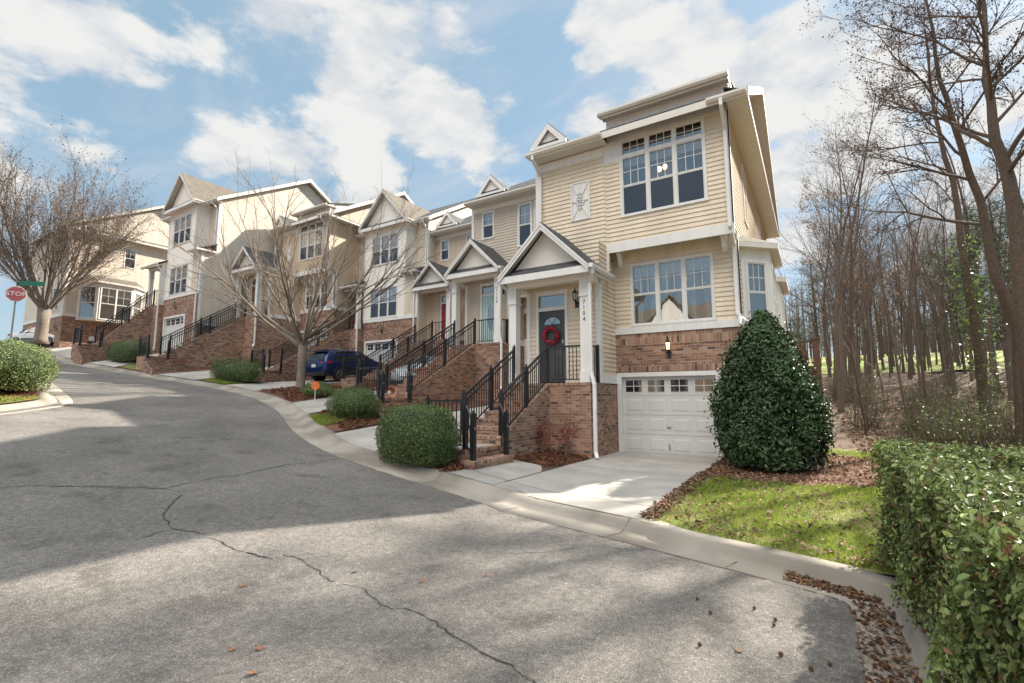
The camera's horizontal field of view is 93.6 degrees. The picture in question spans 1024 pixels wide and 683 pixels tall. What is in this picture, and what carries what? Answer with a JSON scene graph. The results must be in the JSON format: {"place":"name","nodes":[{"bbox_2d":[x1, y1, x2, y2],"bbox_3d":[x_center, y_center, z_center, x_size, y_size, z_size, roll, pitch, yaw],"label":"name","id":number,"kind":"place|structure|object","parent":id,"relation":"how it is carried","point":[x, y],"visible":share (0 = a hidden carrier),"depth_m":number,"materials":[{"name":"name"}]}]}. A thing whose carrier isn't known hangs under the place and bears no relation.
{"place":"outdoors","nodes":[
{"label":"outdoors","id":0,"kind":"place"},
{"bbox_2d":[0,390,40,403],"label":"island soil","id":1,"kind":"structure","parent":0,"point":[13,392],"depth_m":13.50,"materials":[{"name":"brown soil"}]},
{"bbox_2d":[0,336,66,393],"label":"island shrub","id":2,"kind":"object","parent":1,"relation":"on","point":[25,366],"visible":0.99,"depth_m":13.31,"materials":[{"name":"green plant"}]},
{"bbox_2d":[159,366,272,379],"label":"driveway","id":3,"kind":"structure","parent":0,"point":[195,375],"depth_m":24.49,"materials":[{"name":"concrete"}]},
{"bbox_2d":[228,378,352,390],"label":"driveway","id":4,"kind":"structure","parent":0,"point":[260,386],"depth_m":22.89,"materials":[{"name":"concrete"}]},
{"bbox_2d":[306,347,377,381],"bbox_3d":[-8.955,1.257,26.617,2.237,1.791,4.662,-4,-3,32],"label":"parked suv","id":5,"kind":"object","parent":4,"relation":"on","point":[321,364],"visible":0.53,"depth_m":24.89,"materials":[{"name":"blue paint"}]},
{"bbox_2d":[293,390,389,413],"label":"driveway","id":6,"kind":"structure","parent":0,"point":[310,406],"depth_m":16.91,"materials":[{"name":"concrete"}]},
{"bbox_2d":[389,356,436,383],"bbox_3d":[-3.529,1.378,22.712,2.197,1.441,4.617,-4,-1,32],"label":"parked car","id":7,"kind":"object","parent":6,"relation":"on","point":[394,380],"visible":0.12,"depth_m":21.05,"materials":[{"name":"silver metal"}]},
{"bbox_2d":[332,405,488,453],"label":"driveway","id":8,"kind":"structure","parent":0,"point":[364,438],"depth_m":11.82,"materials":[{"name":"concrete"}]},
{"bbox_2d":[0,350,866,682],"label":"street","id":9,"kind":"structure","parent":0,"point":[148,526],"depth_m":4.53,"materials":[{"name":"grey asphalt"}]},
{"bbox_2d":[0,380,72,414],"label":"island kerb","id":10,"kind":"structure","parent":9,"relation":"on","point":[60,395],"depth_m":13.22,"materials":[{"name":"concrete"}]},
{"bbox_2d":[5,284,26,339],"bbox_3d":[-24.833,-0.914,23.898,0.758,4.150,0.100,5,-8,-36],"label":"stop sign","id":11,"kind":"object","parent":10,"relation":"on","point":[15,293],"visible":1,"depth_m":24.00,"materials":[{"name":"red metal"}]},
{"bbox_2d":[783,570,922,682],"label":"gutter litter","id":12,"kind":"object","parent":9,"relation":"on","point":[837,589],"visible":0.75,"depth_m":3.67,"materials":[{"name":"brown plant"}]},
{"bbox_2d":[449,460,541,484],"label":"walkway","id":13,"kind":"structure","parent":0,"point":[514,469],"depth_m":9.44,"materials":[{"name":"concrete"}]},
{"bbox_2d":[0,0,1023,356],"label":"sky","id":14,"kind":"structure","parent":0,"point":[468,87],"materials":[{"name":"blue"}]},
{"bbox_2d":[39,347,1014,517],"bbox_3d":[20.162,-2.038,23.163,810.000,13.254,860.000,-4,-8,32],"label":"ground","id":15,"kind":"structure","parent":0,"point":[843,441],"depth_m":27.39,"materials":[{"name":"soil"}]},
{"bbox_2d":[7,329,53,346],"bbox_3d":[-38.342,-0.306,39.350,4.617,1.441,2.197,0,-7,2],"label":"parked car","id":16,"kind":"object","parent":15,"relation":"on","point":[25,335],"visible":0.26,"depth_m":38.50,"materials":[{"name":"white paint"}]},
{"bbox_2d":[0,111,165,343],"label":"bare tree","id":17,"kind":"object","parent":15,"relation":"on","point":[62,228],"visible":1,"depth_m":34.20,"materials":[{"name":"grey plant"}]},
{"bbox_2d":[22,205,169,347],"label":"gabled house","id":18,"kind":"structure","parent":15,"relation":"on","point":[100,305],"depth_m":40.73,"materials":[{"name":"beige wood"}]},
{"bbox_2d":[77,286,96,318],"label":"window","id":19,"kind":"structure","parent":18,"relation":"in","point":[93,298],"depth_m":39.07,"materials":[{"name":"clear glass"}]},
{"bbox_2d":[98,287,131,321],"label":"window","id":20,"kind":"structure","parent":18,"relation":"in","point":[112,301],"depth_m":40.19,"materials":[{"name":"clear glass"}]},
{"bbox_2d":[105,340,152,362],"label":"boxwood shrub","id":21,"kind":"object","parent":15,"relation":"on","point":[124,351],"visible":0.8,"depth_m":26.64,"materials":[{"name":"green plant"}]},
{"bbox_2d":[70,172,330,364],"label":"townhouse","id":22,"kind":"structure","parent":15,"relation":"on","point":[197,199],"depth_m":30.57,"materials":[{"name":"brick"}]},
{"bbox_2d":[161,314,184,352],"bbox_3d":[-21.169,-0.481,30.107,2.810,2.292,0.180,-4,-8,32],"label":"garage door","id":23,"kind":"structure","parent":22,"relation":"in","point":[171,324],"depth_m":30.28,"materials":[{"name":"paint"}]},
{"bbox_2d":[168,263,188,296],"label":"window","id":24,"kind":"structure","parent":22,"relation":"in","point":[180,276],"depth_m":30.42,"materials":[{"name":"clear glass"}]},
{"bbox_2d":[172,212,192,246],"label":"window","id":25,"kind":"structure","parent":22,"relation":"in","point":[179,238],"depth_m":30.77,"materials":[{"name":"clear glass"}]},
{"bbox_2d":[202,379,312,383],"bbox_3d":[-12.256,1.817,26.366,1.800,1.236,8.264,-4,-8,32],"label":"mulch bed","id":26,"kind":"object","parent":15,"relation":"on","point":[259,381],"visible":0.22,"depth_m":24.21,"materials":[{"name":"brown wood"}]},
{"bbox_2d":[210,360,265,382],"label":"boxwood shrub","id":27,"kind":"object","parent":26,"relation":"on","point":[237,371],"visible":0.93,"depth_m":23.25,"materials":[{"name":"green plant"}]},
{"bbox_2d":[136,191,413,375],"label":"townhouse","id":28,"kind":"structure","parent":15,"relation":"on","point":[235,337],"depth_m":30.05,"materials":[{"name":"brick"}]},
{"bbox_2d":[298,220,323,261],"bbox_3d":[-12.585,-6.363,31.040,2.384,2.350,0.950,-4,-8,32],"label":"window","id":29,"kind":"structure","parent":28,"relation":"in","point":[305,246],"depth_m":30.93,"materials":[{"name":"clear glass"}]},
{"bbox_2d":[304,278,328,309],"bbox_3d":[-12.275,-2.986,31.164,2.324,1.870,0.950,-4,-8,32],"label":"window","id":30,"kind":"structure","parent":28,"relation":"in","point":[322,287],"depth_m":31.13,"materials":[{"name":"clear glass"}]},
{"bbox_2d":[259,382,396,401],"bbox_3d":[-7.456,2.135,22.760,4.000,1.380,9.179,-4,-8,32],"label":"mulch bed","id":31,"kind":"object","parent":15,"relation":"on","point":[334,384],"visible":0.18,"depth_m":20.31,"materials":[{"name":"brown wood"}]},
{"bbox_2d":[132,147,446,388],"bbox_3d":[-10.674,-2.906,23.202,14.280,10.732,12.622,-4,-8,32],"label":"bare tree","id":32,"kind":"object","parent":31,"relation":"on","point":[300,343],"visible":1,"depth_m":21.86,"materials":[{"name":"brown plant"}]},
{"bbox_2d":[300,380,334,395],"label":"shrub","id":33,"kind":"object","parent":31,"relation":"on","point":[324,389],"visible":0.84,"depth_m":19.00,"materials":[{"name":"green plant"}]},
{"bbox_2d":[250,189,475,382],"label":"townhouse","id":34,"kind":"structure","parent":15,"relation":"on","point":[372,331],"depth_m":28.85,"materials":[{"name":"brick"}]},
{"bbox_2d":[364,339,397,375],"bbox_3d":[-7.815,1.059,28.634,2.810,2.292,0.180,-4,-8,32],"label":"garage door","id":35,"kind":"structure","parent":34,"relation":"in","point":[369,346],"depth_m":28.91,"materials":[{"name":"paint"}]},
{"bbox_2d":[369,285,397,319],"bbox_3d":[-7.506,-2.301,29.265,2.364,1.870,0.950,-4,-8,32],"label":"window","id":36,"kind":"structure","parent":34,"relation":"in","point":[384,309],"depth_m":28.90,"materials":[{"name":"clear glass"}]},
{"bbox_2d":[371,232,398,266],"bbox_3d":[-7.506,-5.554,29.645,2.364,1.860,0.950,-4,-8,32],"label":"window","id":37,"kind":"structure","parent":34,"relation":"in","point":[381,261],"depth_m":29.35,"materials":[{"name":"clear glass"}]},
{"bbox_2d":[310,400,498,431],"bbox_3d":[-3.714,2.225,16.342,3.000,1.116,7.993,-4,-8,32],"label":"mulch bed","id":38,"kind":"object","parent":15,"relation":"on","point":[333,427],"visible":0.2,"depth_m":14.92,"materials":[{"name":"brown wood"}]},
{"bbox_2d":[324,384,382,418],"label":"boxwood shrub","id":39,"kind":"object","parent":38,"relation":"on","point":[351,402],"visible":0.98,"depth_m":14.17,"materials":[{"name":"green plant"}]},
{"bbox_2d":[341,211,471,387],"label":"townhouse","id":40,"kind":"structure","parent":15,"relation":"on","point":[453,234],"depth_m":27.21,"materials":[{"name":"brick"}]},
{"bbox_2d":[261,383,589,471],"bbox_3d":[-4.910,2.373,16.339,5.032,2.319,16.432,6,-9,-41],"label":"pine straw","id":41,"kind":"object","parent":15,"relation":"on","point":[451,466],"visible":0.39,"depth_m":12.20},
{"bbox_2d":[356,174,618,415],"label":"townhouse","id":42,"kind":"structure","parent":15,"relation":"on","point":[503,221],"depth_m":20.29,"materials":[{"name":"brick"}]},
{"bbox_2d":[480,282,493,342],"bbox_3d":[-0.904,-1.200,20.708,1.100,2.720,0.212,-4,-8,32],"label":"front door","id":43,"kind":"structure","parent":42,"relation":"in","point":[486,300],"depth_m":20.82,"materials":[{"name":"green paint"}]},
{"bbox_2d":[481,210,494,239],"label":"window","id":44,"kind":"structure","parent":42,"relation":"in","point":[487,217],"depth_m":22.03,"materials":[{"name":"clear glass"}]},
{"bbox_2d":[517,201,531,247],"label":"window","id":45,"kind":"structure","parent":42,"relation":"in","point":[524,209],"depth_m":20.98,"materials":[{"name":"white glass"}]},
{"bbox_2d":[40,348,977,682],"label":"kerb","id":46,"kind":"structure","parent":15,"relation":"on","point":[772,564],"depth_m":5.97,"materials":[{"name":"concrete"}]},
{"bbox_2d":[425,69,789,469],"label":"townhouse","id":47,"kind":"structure","parent":15,"relation":"on","point":[657,291],"depth_m":13.42,"materials":[{"name":"brick"}]},
{"bbox_2d":[535,288,568,382],"bbox_3d":[1.185,-0.135,14.040,1.080,2.720,0.212,-4,-8,32],"label":"front door","id":48,"kind":"structure","parent":47,"relation":"in","point":[553,311],"depth_m":14.05,"materials":[{"name":"paint"}]},
{"bbox_2d":[619,116,707,217],"bbox_3d":[4.380,-4.756,13.741,2.384,2.350,0.950,-4,-8,32],"label":"window","id":49,"kind":"structure","parent":47,"relation":"in","point":[663,168],"depth_m":13.54,"materials":[{"name":"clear glass"}]},
{"bbox_2d":[617,370,724,457],"bbox_3d":[4.318,1.986,13.273,2.820,2.292,0.180,-4,-8,32],"label":"garage door","id":50,"kind":"structure","parent":47,"relation":"in","point":[659,412],"depth_m":13.31,"materials":[{"name":"paint"}]},
{"bbox_2d":[630,252,716,326],"bbox_3d":[4.690,-1.379,13.864,2.324,1.870,0.950,-4,-8,32],"label":"window","id":51,"kind":"structure","parent":47,"relation":"in","point":[681,289],"depth_m":13.72,"materials":[{"name":"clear glass"}]},
{"bbox_2d":[745,260,769,319],"bbox_3d":[6.647,-1.316,13.407,0.650,1.740,0.706,-27,-28,75],"label":"window","id":52,"kind":"structure","parent":47,"relation":"in","point":[763,292],"depth_m":13.21,"materials":[{"name":"white glass"}]},
{"bbox_2d":[748,263,778,321],"bbox_3d":[7.445,-1.225,14.188,0.650,1.740,1.634,-4,-8,32],"label":"window","id":53,"kind":"structure","parent":47,"relation":"in","point":[754,298],"depth_m":13.64,"materials":[{"name":"white glass"}]},
{"bbox_2d":[794,337,824,427],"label":"wooden deck","id":54,"kind":"structure","parent":15,"relation":"on","point":[815,350],"depth_m":18.26,"materials":[{"name":"brown wood"}]},
{"bbox_2d":[786,258,833,340],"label":"pine tree","id":55,"kind":"object","parent":15,"relation":"on","point":[815,325],"visible":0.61,"depth_m":52.89,"materials":[{"name":"green plant"}]},
{"bbox_2d":[783,167,859,376],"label":"woodland tree","id":56,"kind":"object","parent":15,"relation":"on","point":[826,345],"visible":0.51,"depth_m":49.18,"materials":[{"name":"brown plant"}]},
{"bbox_2d":[774,104,893,403],"bbox_3d":[21.688,-6.081,33.580,5.984,21.883,8.298,13,-15,-63],"label":"woodland tree","id":57,"kind":"object","parent":15,"relation":"on","point":[842,361],"visible":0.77,"depth_m":32.73,"materials":[{"name":"brown plant"}]},
{"bbox_2d":[795,181,878,321],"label":"woodland tree","id":58,"kind":"object","parent":15,"relation":"on","point":[832,256],"visible":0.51,"depth_m":34.92,"materials":[{"name":"brown plant"}]},
{"bbox_2d":[786,165,888,387],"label":"woodland tree","id":59,"kind":"object","parent":15,"relation":"on","point":[849,365],"visible":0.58,"depth_m":36.26,"materials":[{"name":"brown plant"}]},
{"bbox_2d":[792,133,892,398],"bbox_3d":[23.166,-4.759,32.459,6.755,18.418,9.493,-1,-7,9],"label":"woodland tree","id":60,"kind":"object","parent":15,"relation":"on","point":[852,309],"visible":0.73,"depth_m":31.85,"materials":[{"name":"brown plant"}]},
{"bbox_2d":[795,144,895,376],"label":"woodland tree","id":61,"kind":"object","parent":15,"relation":"on","point":[853,373],"visible":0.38,"depth_m":38.81,"materials":[{"name":"brown plant"}]},
{"bbox_2d":[803,191,888,434],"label":"woodland tree","id":62,"kind":"object","parent":15,"relation":"on","point":[859,394],"visible":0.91,"depth_m":20.82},
{"bbox_2d":[800,95,893,399],"bbox_3d":[23.719,-6.247,34.125,8.277,21.826,5.969,25,-26,-75],"label":"woodland tree","id":63,"kind":"object","parent":15,"relation":"on","point":[842,246],"visible":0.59,"depth_m":33.29,"materials":[{"name":"brown plant"}]},
{"bbox_2d":[791,173,909,369],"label":"woodland tree","id":64,"kind":"object","parent":15,"relation":"on","point":[809,209],"visible":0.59,"depth_m":36.56,"materials":[{"name":"beige plant"}]},
{"bbox_2d":[776,70,932,412],"bbox_3d":[19.058,-5.352,28.930,10.365,20.109,7.376,-4,-8,30],"label":"woodland tree","id":65,"kind":"object","parent":15,"relation":"on","point":[838,366],"visible":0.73,"depth_m":27.81,"materials":[{"name":"brown plant"}]},
{"bbox_2d":[823,187,892,385],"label":"woodland tree","id":66,"kind":"object","parent":15,"relation":"on","point":[864,349],"visible":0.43,"depth_m":39.58,"materials":[{"name":"brown plant"}]},
{"bbox_2d":[823,218,904,384],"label":"woodland tree","id":67,"kind":"object","parent":15,"relation":"on","point":[872,368],"visible":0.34,"depth_m":40.80,"materials":[{"name":"brown plant"}]},
{"bbox_2d":[819,251,911,420],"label":"woodland tree","id":68,"kind":"object","parent":15,"relation":"on","point":[855,355],"visible":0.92,"depth_m":24.78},
{"bbox_2d":[838,373,899,429],"bbox_3d":[16.800,2.765,22.840,2.832,2.776,2.761,-4,-8,32],"label":"undergrowth shrub","id":69,"kind":"object","parent":15,"relation":"on","point":[868,414],"visible":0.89,"depth_m":22.61,"materials":[{"name":"brown plant"}]},
{"bbox_2d":[854,202,901,382],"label":"woodland tree","id":70,"kind":"object","parent":15,"relation":"on","point":[869,368],"visible":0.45,"depth_m":41.60,"materials":[{"name":"brown plant"}]},
{"bbox_2d":[852,197,911,437],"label":"woodland tree","id":71,"kind":"object","parent":15,"relation":"on","point":[896,359],"visible":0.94,"depth_m":18.05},
{"bbox_2d":[784,267,1007,356],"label":"wood","id":72,"kind":"object","parent":15,"relation":"on","point":[802,315],"visible":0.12,"depth_m":86.91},
{"bbox_2d":[869,209,930,375],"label":"woodland tree","id":73,"kind":"object","parent":15,"relation":"on","point":[906,336],"visible":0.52,"depth_m":44.98,"materials":[{"name":"brown plant"}]},
{"bbox_2d":[871,239,928,370],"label":"woodland tree","id":74,"kind":"object","parent":15,"relation":"on","point":[904,303],"visible":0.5,"depth_m":45.62,"materials":[{"name":"beige plant"}]},
{"bbox_2d":[843,192,958,417],"bbox_3d":[16.642,-1.062,20.320,4.402,10.904,2.493,-5,-8,36],"label":"woodland tree","id":75,"kind":"object","parent":15,"relation":"on","point":[922,373],"visible":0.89,"depth_m":20.24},
{"bbox_2d":[864,202,941,372],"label":"woodland tree","id":76,"kind":"object","parent":15,"relation":"on","point":[890,355],"visible":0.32,"depth_m":48.76,"materials":[{"name":"brown plant"}]},
{"bbox_2d":[856,174,954,385],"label":"woodland tree","id":77,"kind":"object","parent":15,"relation":"on","point":[916,312],"visible":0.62,"depth_m":36.35,"materials":[{"name":"brown plant"}]},
{"bbox_2d":[810,0,1010,439],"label":"bare tree","id":78,"kind":"object","parent":15,"relation":"on","point":[979,362],"visible":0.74,"depth_m":18.04,"materials":[{"name":"brown plant"}]},
{"bbox_2d":[799,0,1023,445],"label":"bare tree","id":79,"kind":"object","parent":15,"relation":"on","point":[1011,195],"visible":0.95,"depth_m":13.26,"materials":[{"name":"brown plant"}]},
{"bbox_2d":[803,0,1023,448],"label":"bare tree","id":80,"kind":"object","parent":15,"relation":"on","point":[1002,291],"visible":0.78,"depth_m":14.86,"materials":[{"name":"brown plant"}]},
{"bbox_2d":[875,188,953,416],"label":"woodland tree","id":81,"kind":"object","parent":15,"relation":"on","point":[919,377],"visible":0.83,"depth_m":24.27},
{"bbox_2d":[867,181,964,379],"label":"woodland tree","id":82,"kind":"object","parent":15,"relation":"on","point":[941,300],"visible":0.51,"depth_m":36.11,"materials":[{"name":"brown plant"}]},
{"bbox_2d":[876,147,956,379],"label":"woodland tree","id":83,"kind":"object","parent":15,"relation":"on","point":[909,341],"visible":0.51,"depth_m":43.15,"materials":[{"name":"brown plant"}]},
{"bbox_2d":[880,384,955,429],"bbox_3d":[18.575,2.945,21.633,2.574,2.134,2.781,2,-7,-16],"label":"undergrowth shrub","id":84,"kind":"object","parent":15,"relation":"on","point":[911,400],"visible":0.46,"depth_m":21.65,"materials":[{"name":"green plant"}]},
{"bbox_2d":[830,385,1017,465],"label":"wood litter","id":85,"kind":"object","parent":15,"relation":"on","point":[852,434],"visible":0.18,"depth_m":21.55,"materials":[{"name":"plant"}]},
{"bbox_2d":[862,398,990,448],"bbox_3d":[11.444,2.385,13.375,2.270,1.613,2.246,-2,-7,14],"label":"undergrowth shrub","id":86,"kind":"object","parent":85,"relation":"on","point":[926,435],"visible":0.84,"depth_m":13.20,"materials":[{"name":"green plant"}]},
{"bbox_2d":[897,213,967,398],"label":"woodland tree","id":87,"kind":"object","parent":15,"relation":"on","point":[944,355],"visible":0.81,"depth_m":31.34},
{"bbox_2d":[899,373,972,413],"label":"undergrowth shrub","id":88,"kind":"object","parent":15,"relation":"on","point":[935,391],"visible":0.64,"depth_m":25.35,"materials":[{"name":"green plant"}]},
{"bbox_2d":[898,391,982,441],"bbox_3d":[15.074,2.572,16.877,2.190,2.037,2.251,1,-7,-9],"label":"undergrowth shrub","id":89,"kind":"object","parent":15,"relation":"on","point":[936,406],"visible":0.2,"depth_m":16.86,"materials":[{"name":"green plant"}]},
{"bbox_2d":[895,231,989,366],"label":"pine tree","id":90,"kind":"object","parent":15,"relation":"on","point":[928,322],"visible":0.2,"depth_m":44.80,"materials":[{"name":"green plant"}]},
{"bbox_2d":[875,173,1010,394],"bbox_3d":[29.712,-4.455,33.228,6.265,17.082,8.805,5,-8,-37],"label":"woodland tree","id":91,"kind":"object","parent":15,"relation":"on","point":[952,371],"visible":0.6,"depth_m":33.53,"materials":[{"name":"brown plant"}]},
{"bbox_2d":[865,437,1023,682],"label":"clipped hedge","id":92,"kind":"object","parent":15,"relation":"on","point":[952,537],"visible":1,"depth_m":2.45,"materials":[{"name":"green plant"}]},
{"bbox_2d":[914,185,978,373],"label":"woodland tree","id":93,"kind":"object","parent":15,"relation":"on","point":[963,359],"visible":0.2,"depth_m":45.28,"materials":[{"name":"brown plant"}]},
{"bbox_2d":[905,96,1009,391],"bbox_3d":[31.936,-6.824,32.420,7.894,21.523,11.094,-6,-9,43],"label":"woodland tree","id":94,"kind":"object","parent":15,"relation":"on","point":[964,204],"visible":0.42,"depth_m":32.20,"materials":[{"name":"brown plant"}]},
{"bbox_2d":[905,395,1009,446],"bbox_3d":[13.703,2.476,14.842,2.181,1.768,2.268,2,-7,-20],"label":"undergrowth shrub","id":95,"kind":"object","parent":15,"relation":"on","point":[960,417],"visible":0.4,"depth_m":14.64,"materials":[{"name":"green plant"}]},
{"bbox_2d":[920,208,1011,344],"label":"pine tree","id":96,"kind":"object","parent":15,"relation":"on","point":[969,258],"visible":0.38,"depth_m":32.76,"materials":[{"name":"green plant"}]},
{"bbox_2d":[928,400,1023,448],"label":"undergrowth shrub","id":97,"kind":"object","parent":15,"relation":"on","point":[985,435],"visible":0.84,"depth_m":13.64,"materials":[{"name":"green plant"}]},
{"bbox_2d":[941,189,1023,403],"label":"pine tree","id":98,"kind":"object","parent":15,"relation":"on","point":[1006,329],"visible":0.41,"depth_m":27.35,"materials":[{"name":"green plant"}]},
{"bbox_2d":[955,213,1011,404],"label":"woodland tree","id":99,"kind":"object","parent":15,"relation":"on","point":[989,345],"visible":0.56,"depth_m":20.02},
{"bbox_2d":[962,385,1014,443],"bbox_3d":[16.929,2.425,16.280,2.192,2.150,2.033,2,-7,-16],"label":"undergrowth shrub","id":100,"kind":"object","parent":15,"relation":"on","point":[1010,410],"visible":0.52,"depth_m":16.35,"materials":[{"name":"green plant"}]},
{"bbox_2d":[458,426,720,518],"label":"driveway","id":101,"kind":"structure","parent":0,"point":[630,484],"depth_m":9.14,"materials":[{"name":"concrete"}]},
{"bbox_2d":[641,448,897,575],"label":"lawn","id":102,"kind":"structure","parent":0,"point":[872,569],"depth_m":6.38,"materials":[{"name":"green plant"}]},
{"bbox_2d":[638,454,905,565],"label":"leaf litter","id":103,"kind":"object","parent":102,"relation":"on","point":[688,484],"visible":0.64,"depth_m":7.93,"materials":[{"name":"plant"}]},
{"bbox_2d":[707,454,883,487],"bbox_3d":[6.679,2.852,11.049,3.480,0.037,5.732,-4,-8,32],"label":"mulch bed","id":104,"kind":"object","parent":102,"relation":"on","point":[850,475],"visible":0.27,"depth_m":9.79,"materials":[{"name":"brown wood"}]},
{"bbox_2d":[703,309,840,471],"bbox_3d":[5.700,1.044,10.777,2.613,3.604,2.631,-4,-8,32],"label":"holly bush","id":105,"kind":"object","parent":104,"relation":"on","point":[773,407],"visible":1,"depth_m":10.06,"materials":[{"name":"green plant"}]},
{"bbox_2d":[808,350,1004,373],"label":"hillside field","id":106,"kind":"structure","parent":0,"point":[1000,357],"depth_m":58.05,"materials":[{"name":"green plant"}]},
{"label":"mulch bed","id":107,"kind":"structure","parent":0,"visible":0},
{"bbox_2d":[374,402,462,467],"bbox_3d":[-1.940,1.860,9.807,1.965,1.308,1.346,-4,-8,32],"label":"boxwood shrub","id":108,"kind":"object","parent":107,"relation":"on","point":[415,433],"visible":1,"depth_m":9.31,"materials":[{"name":"green plant"}]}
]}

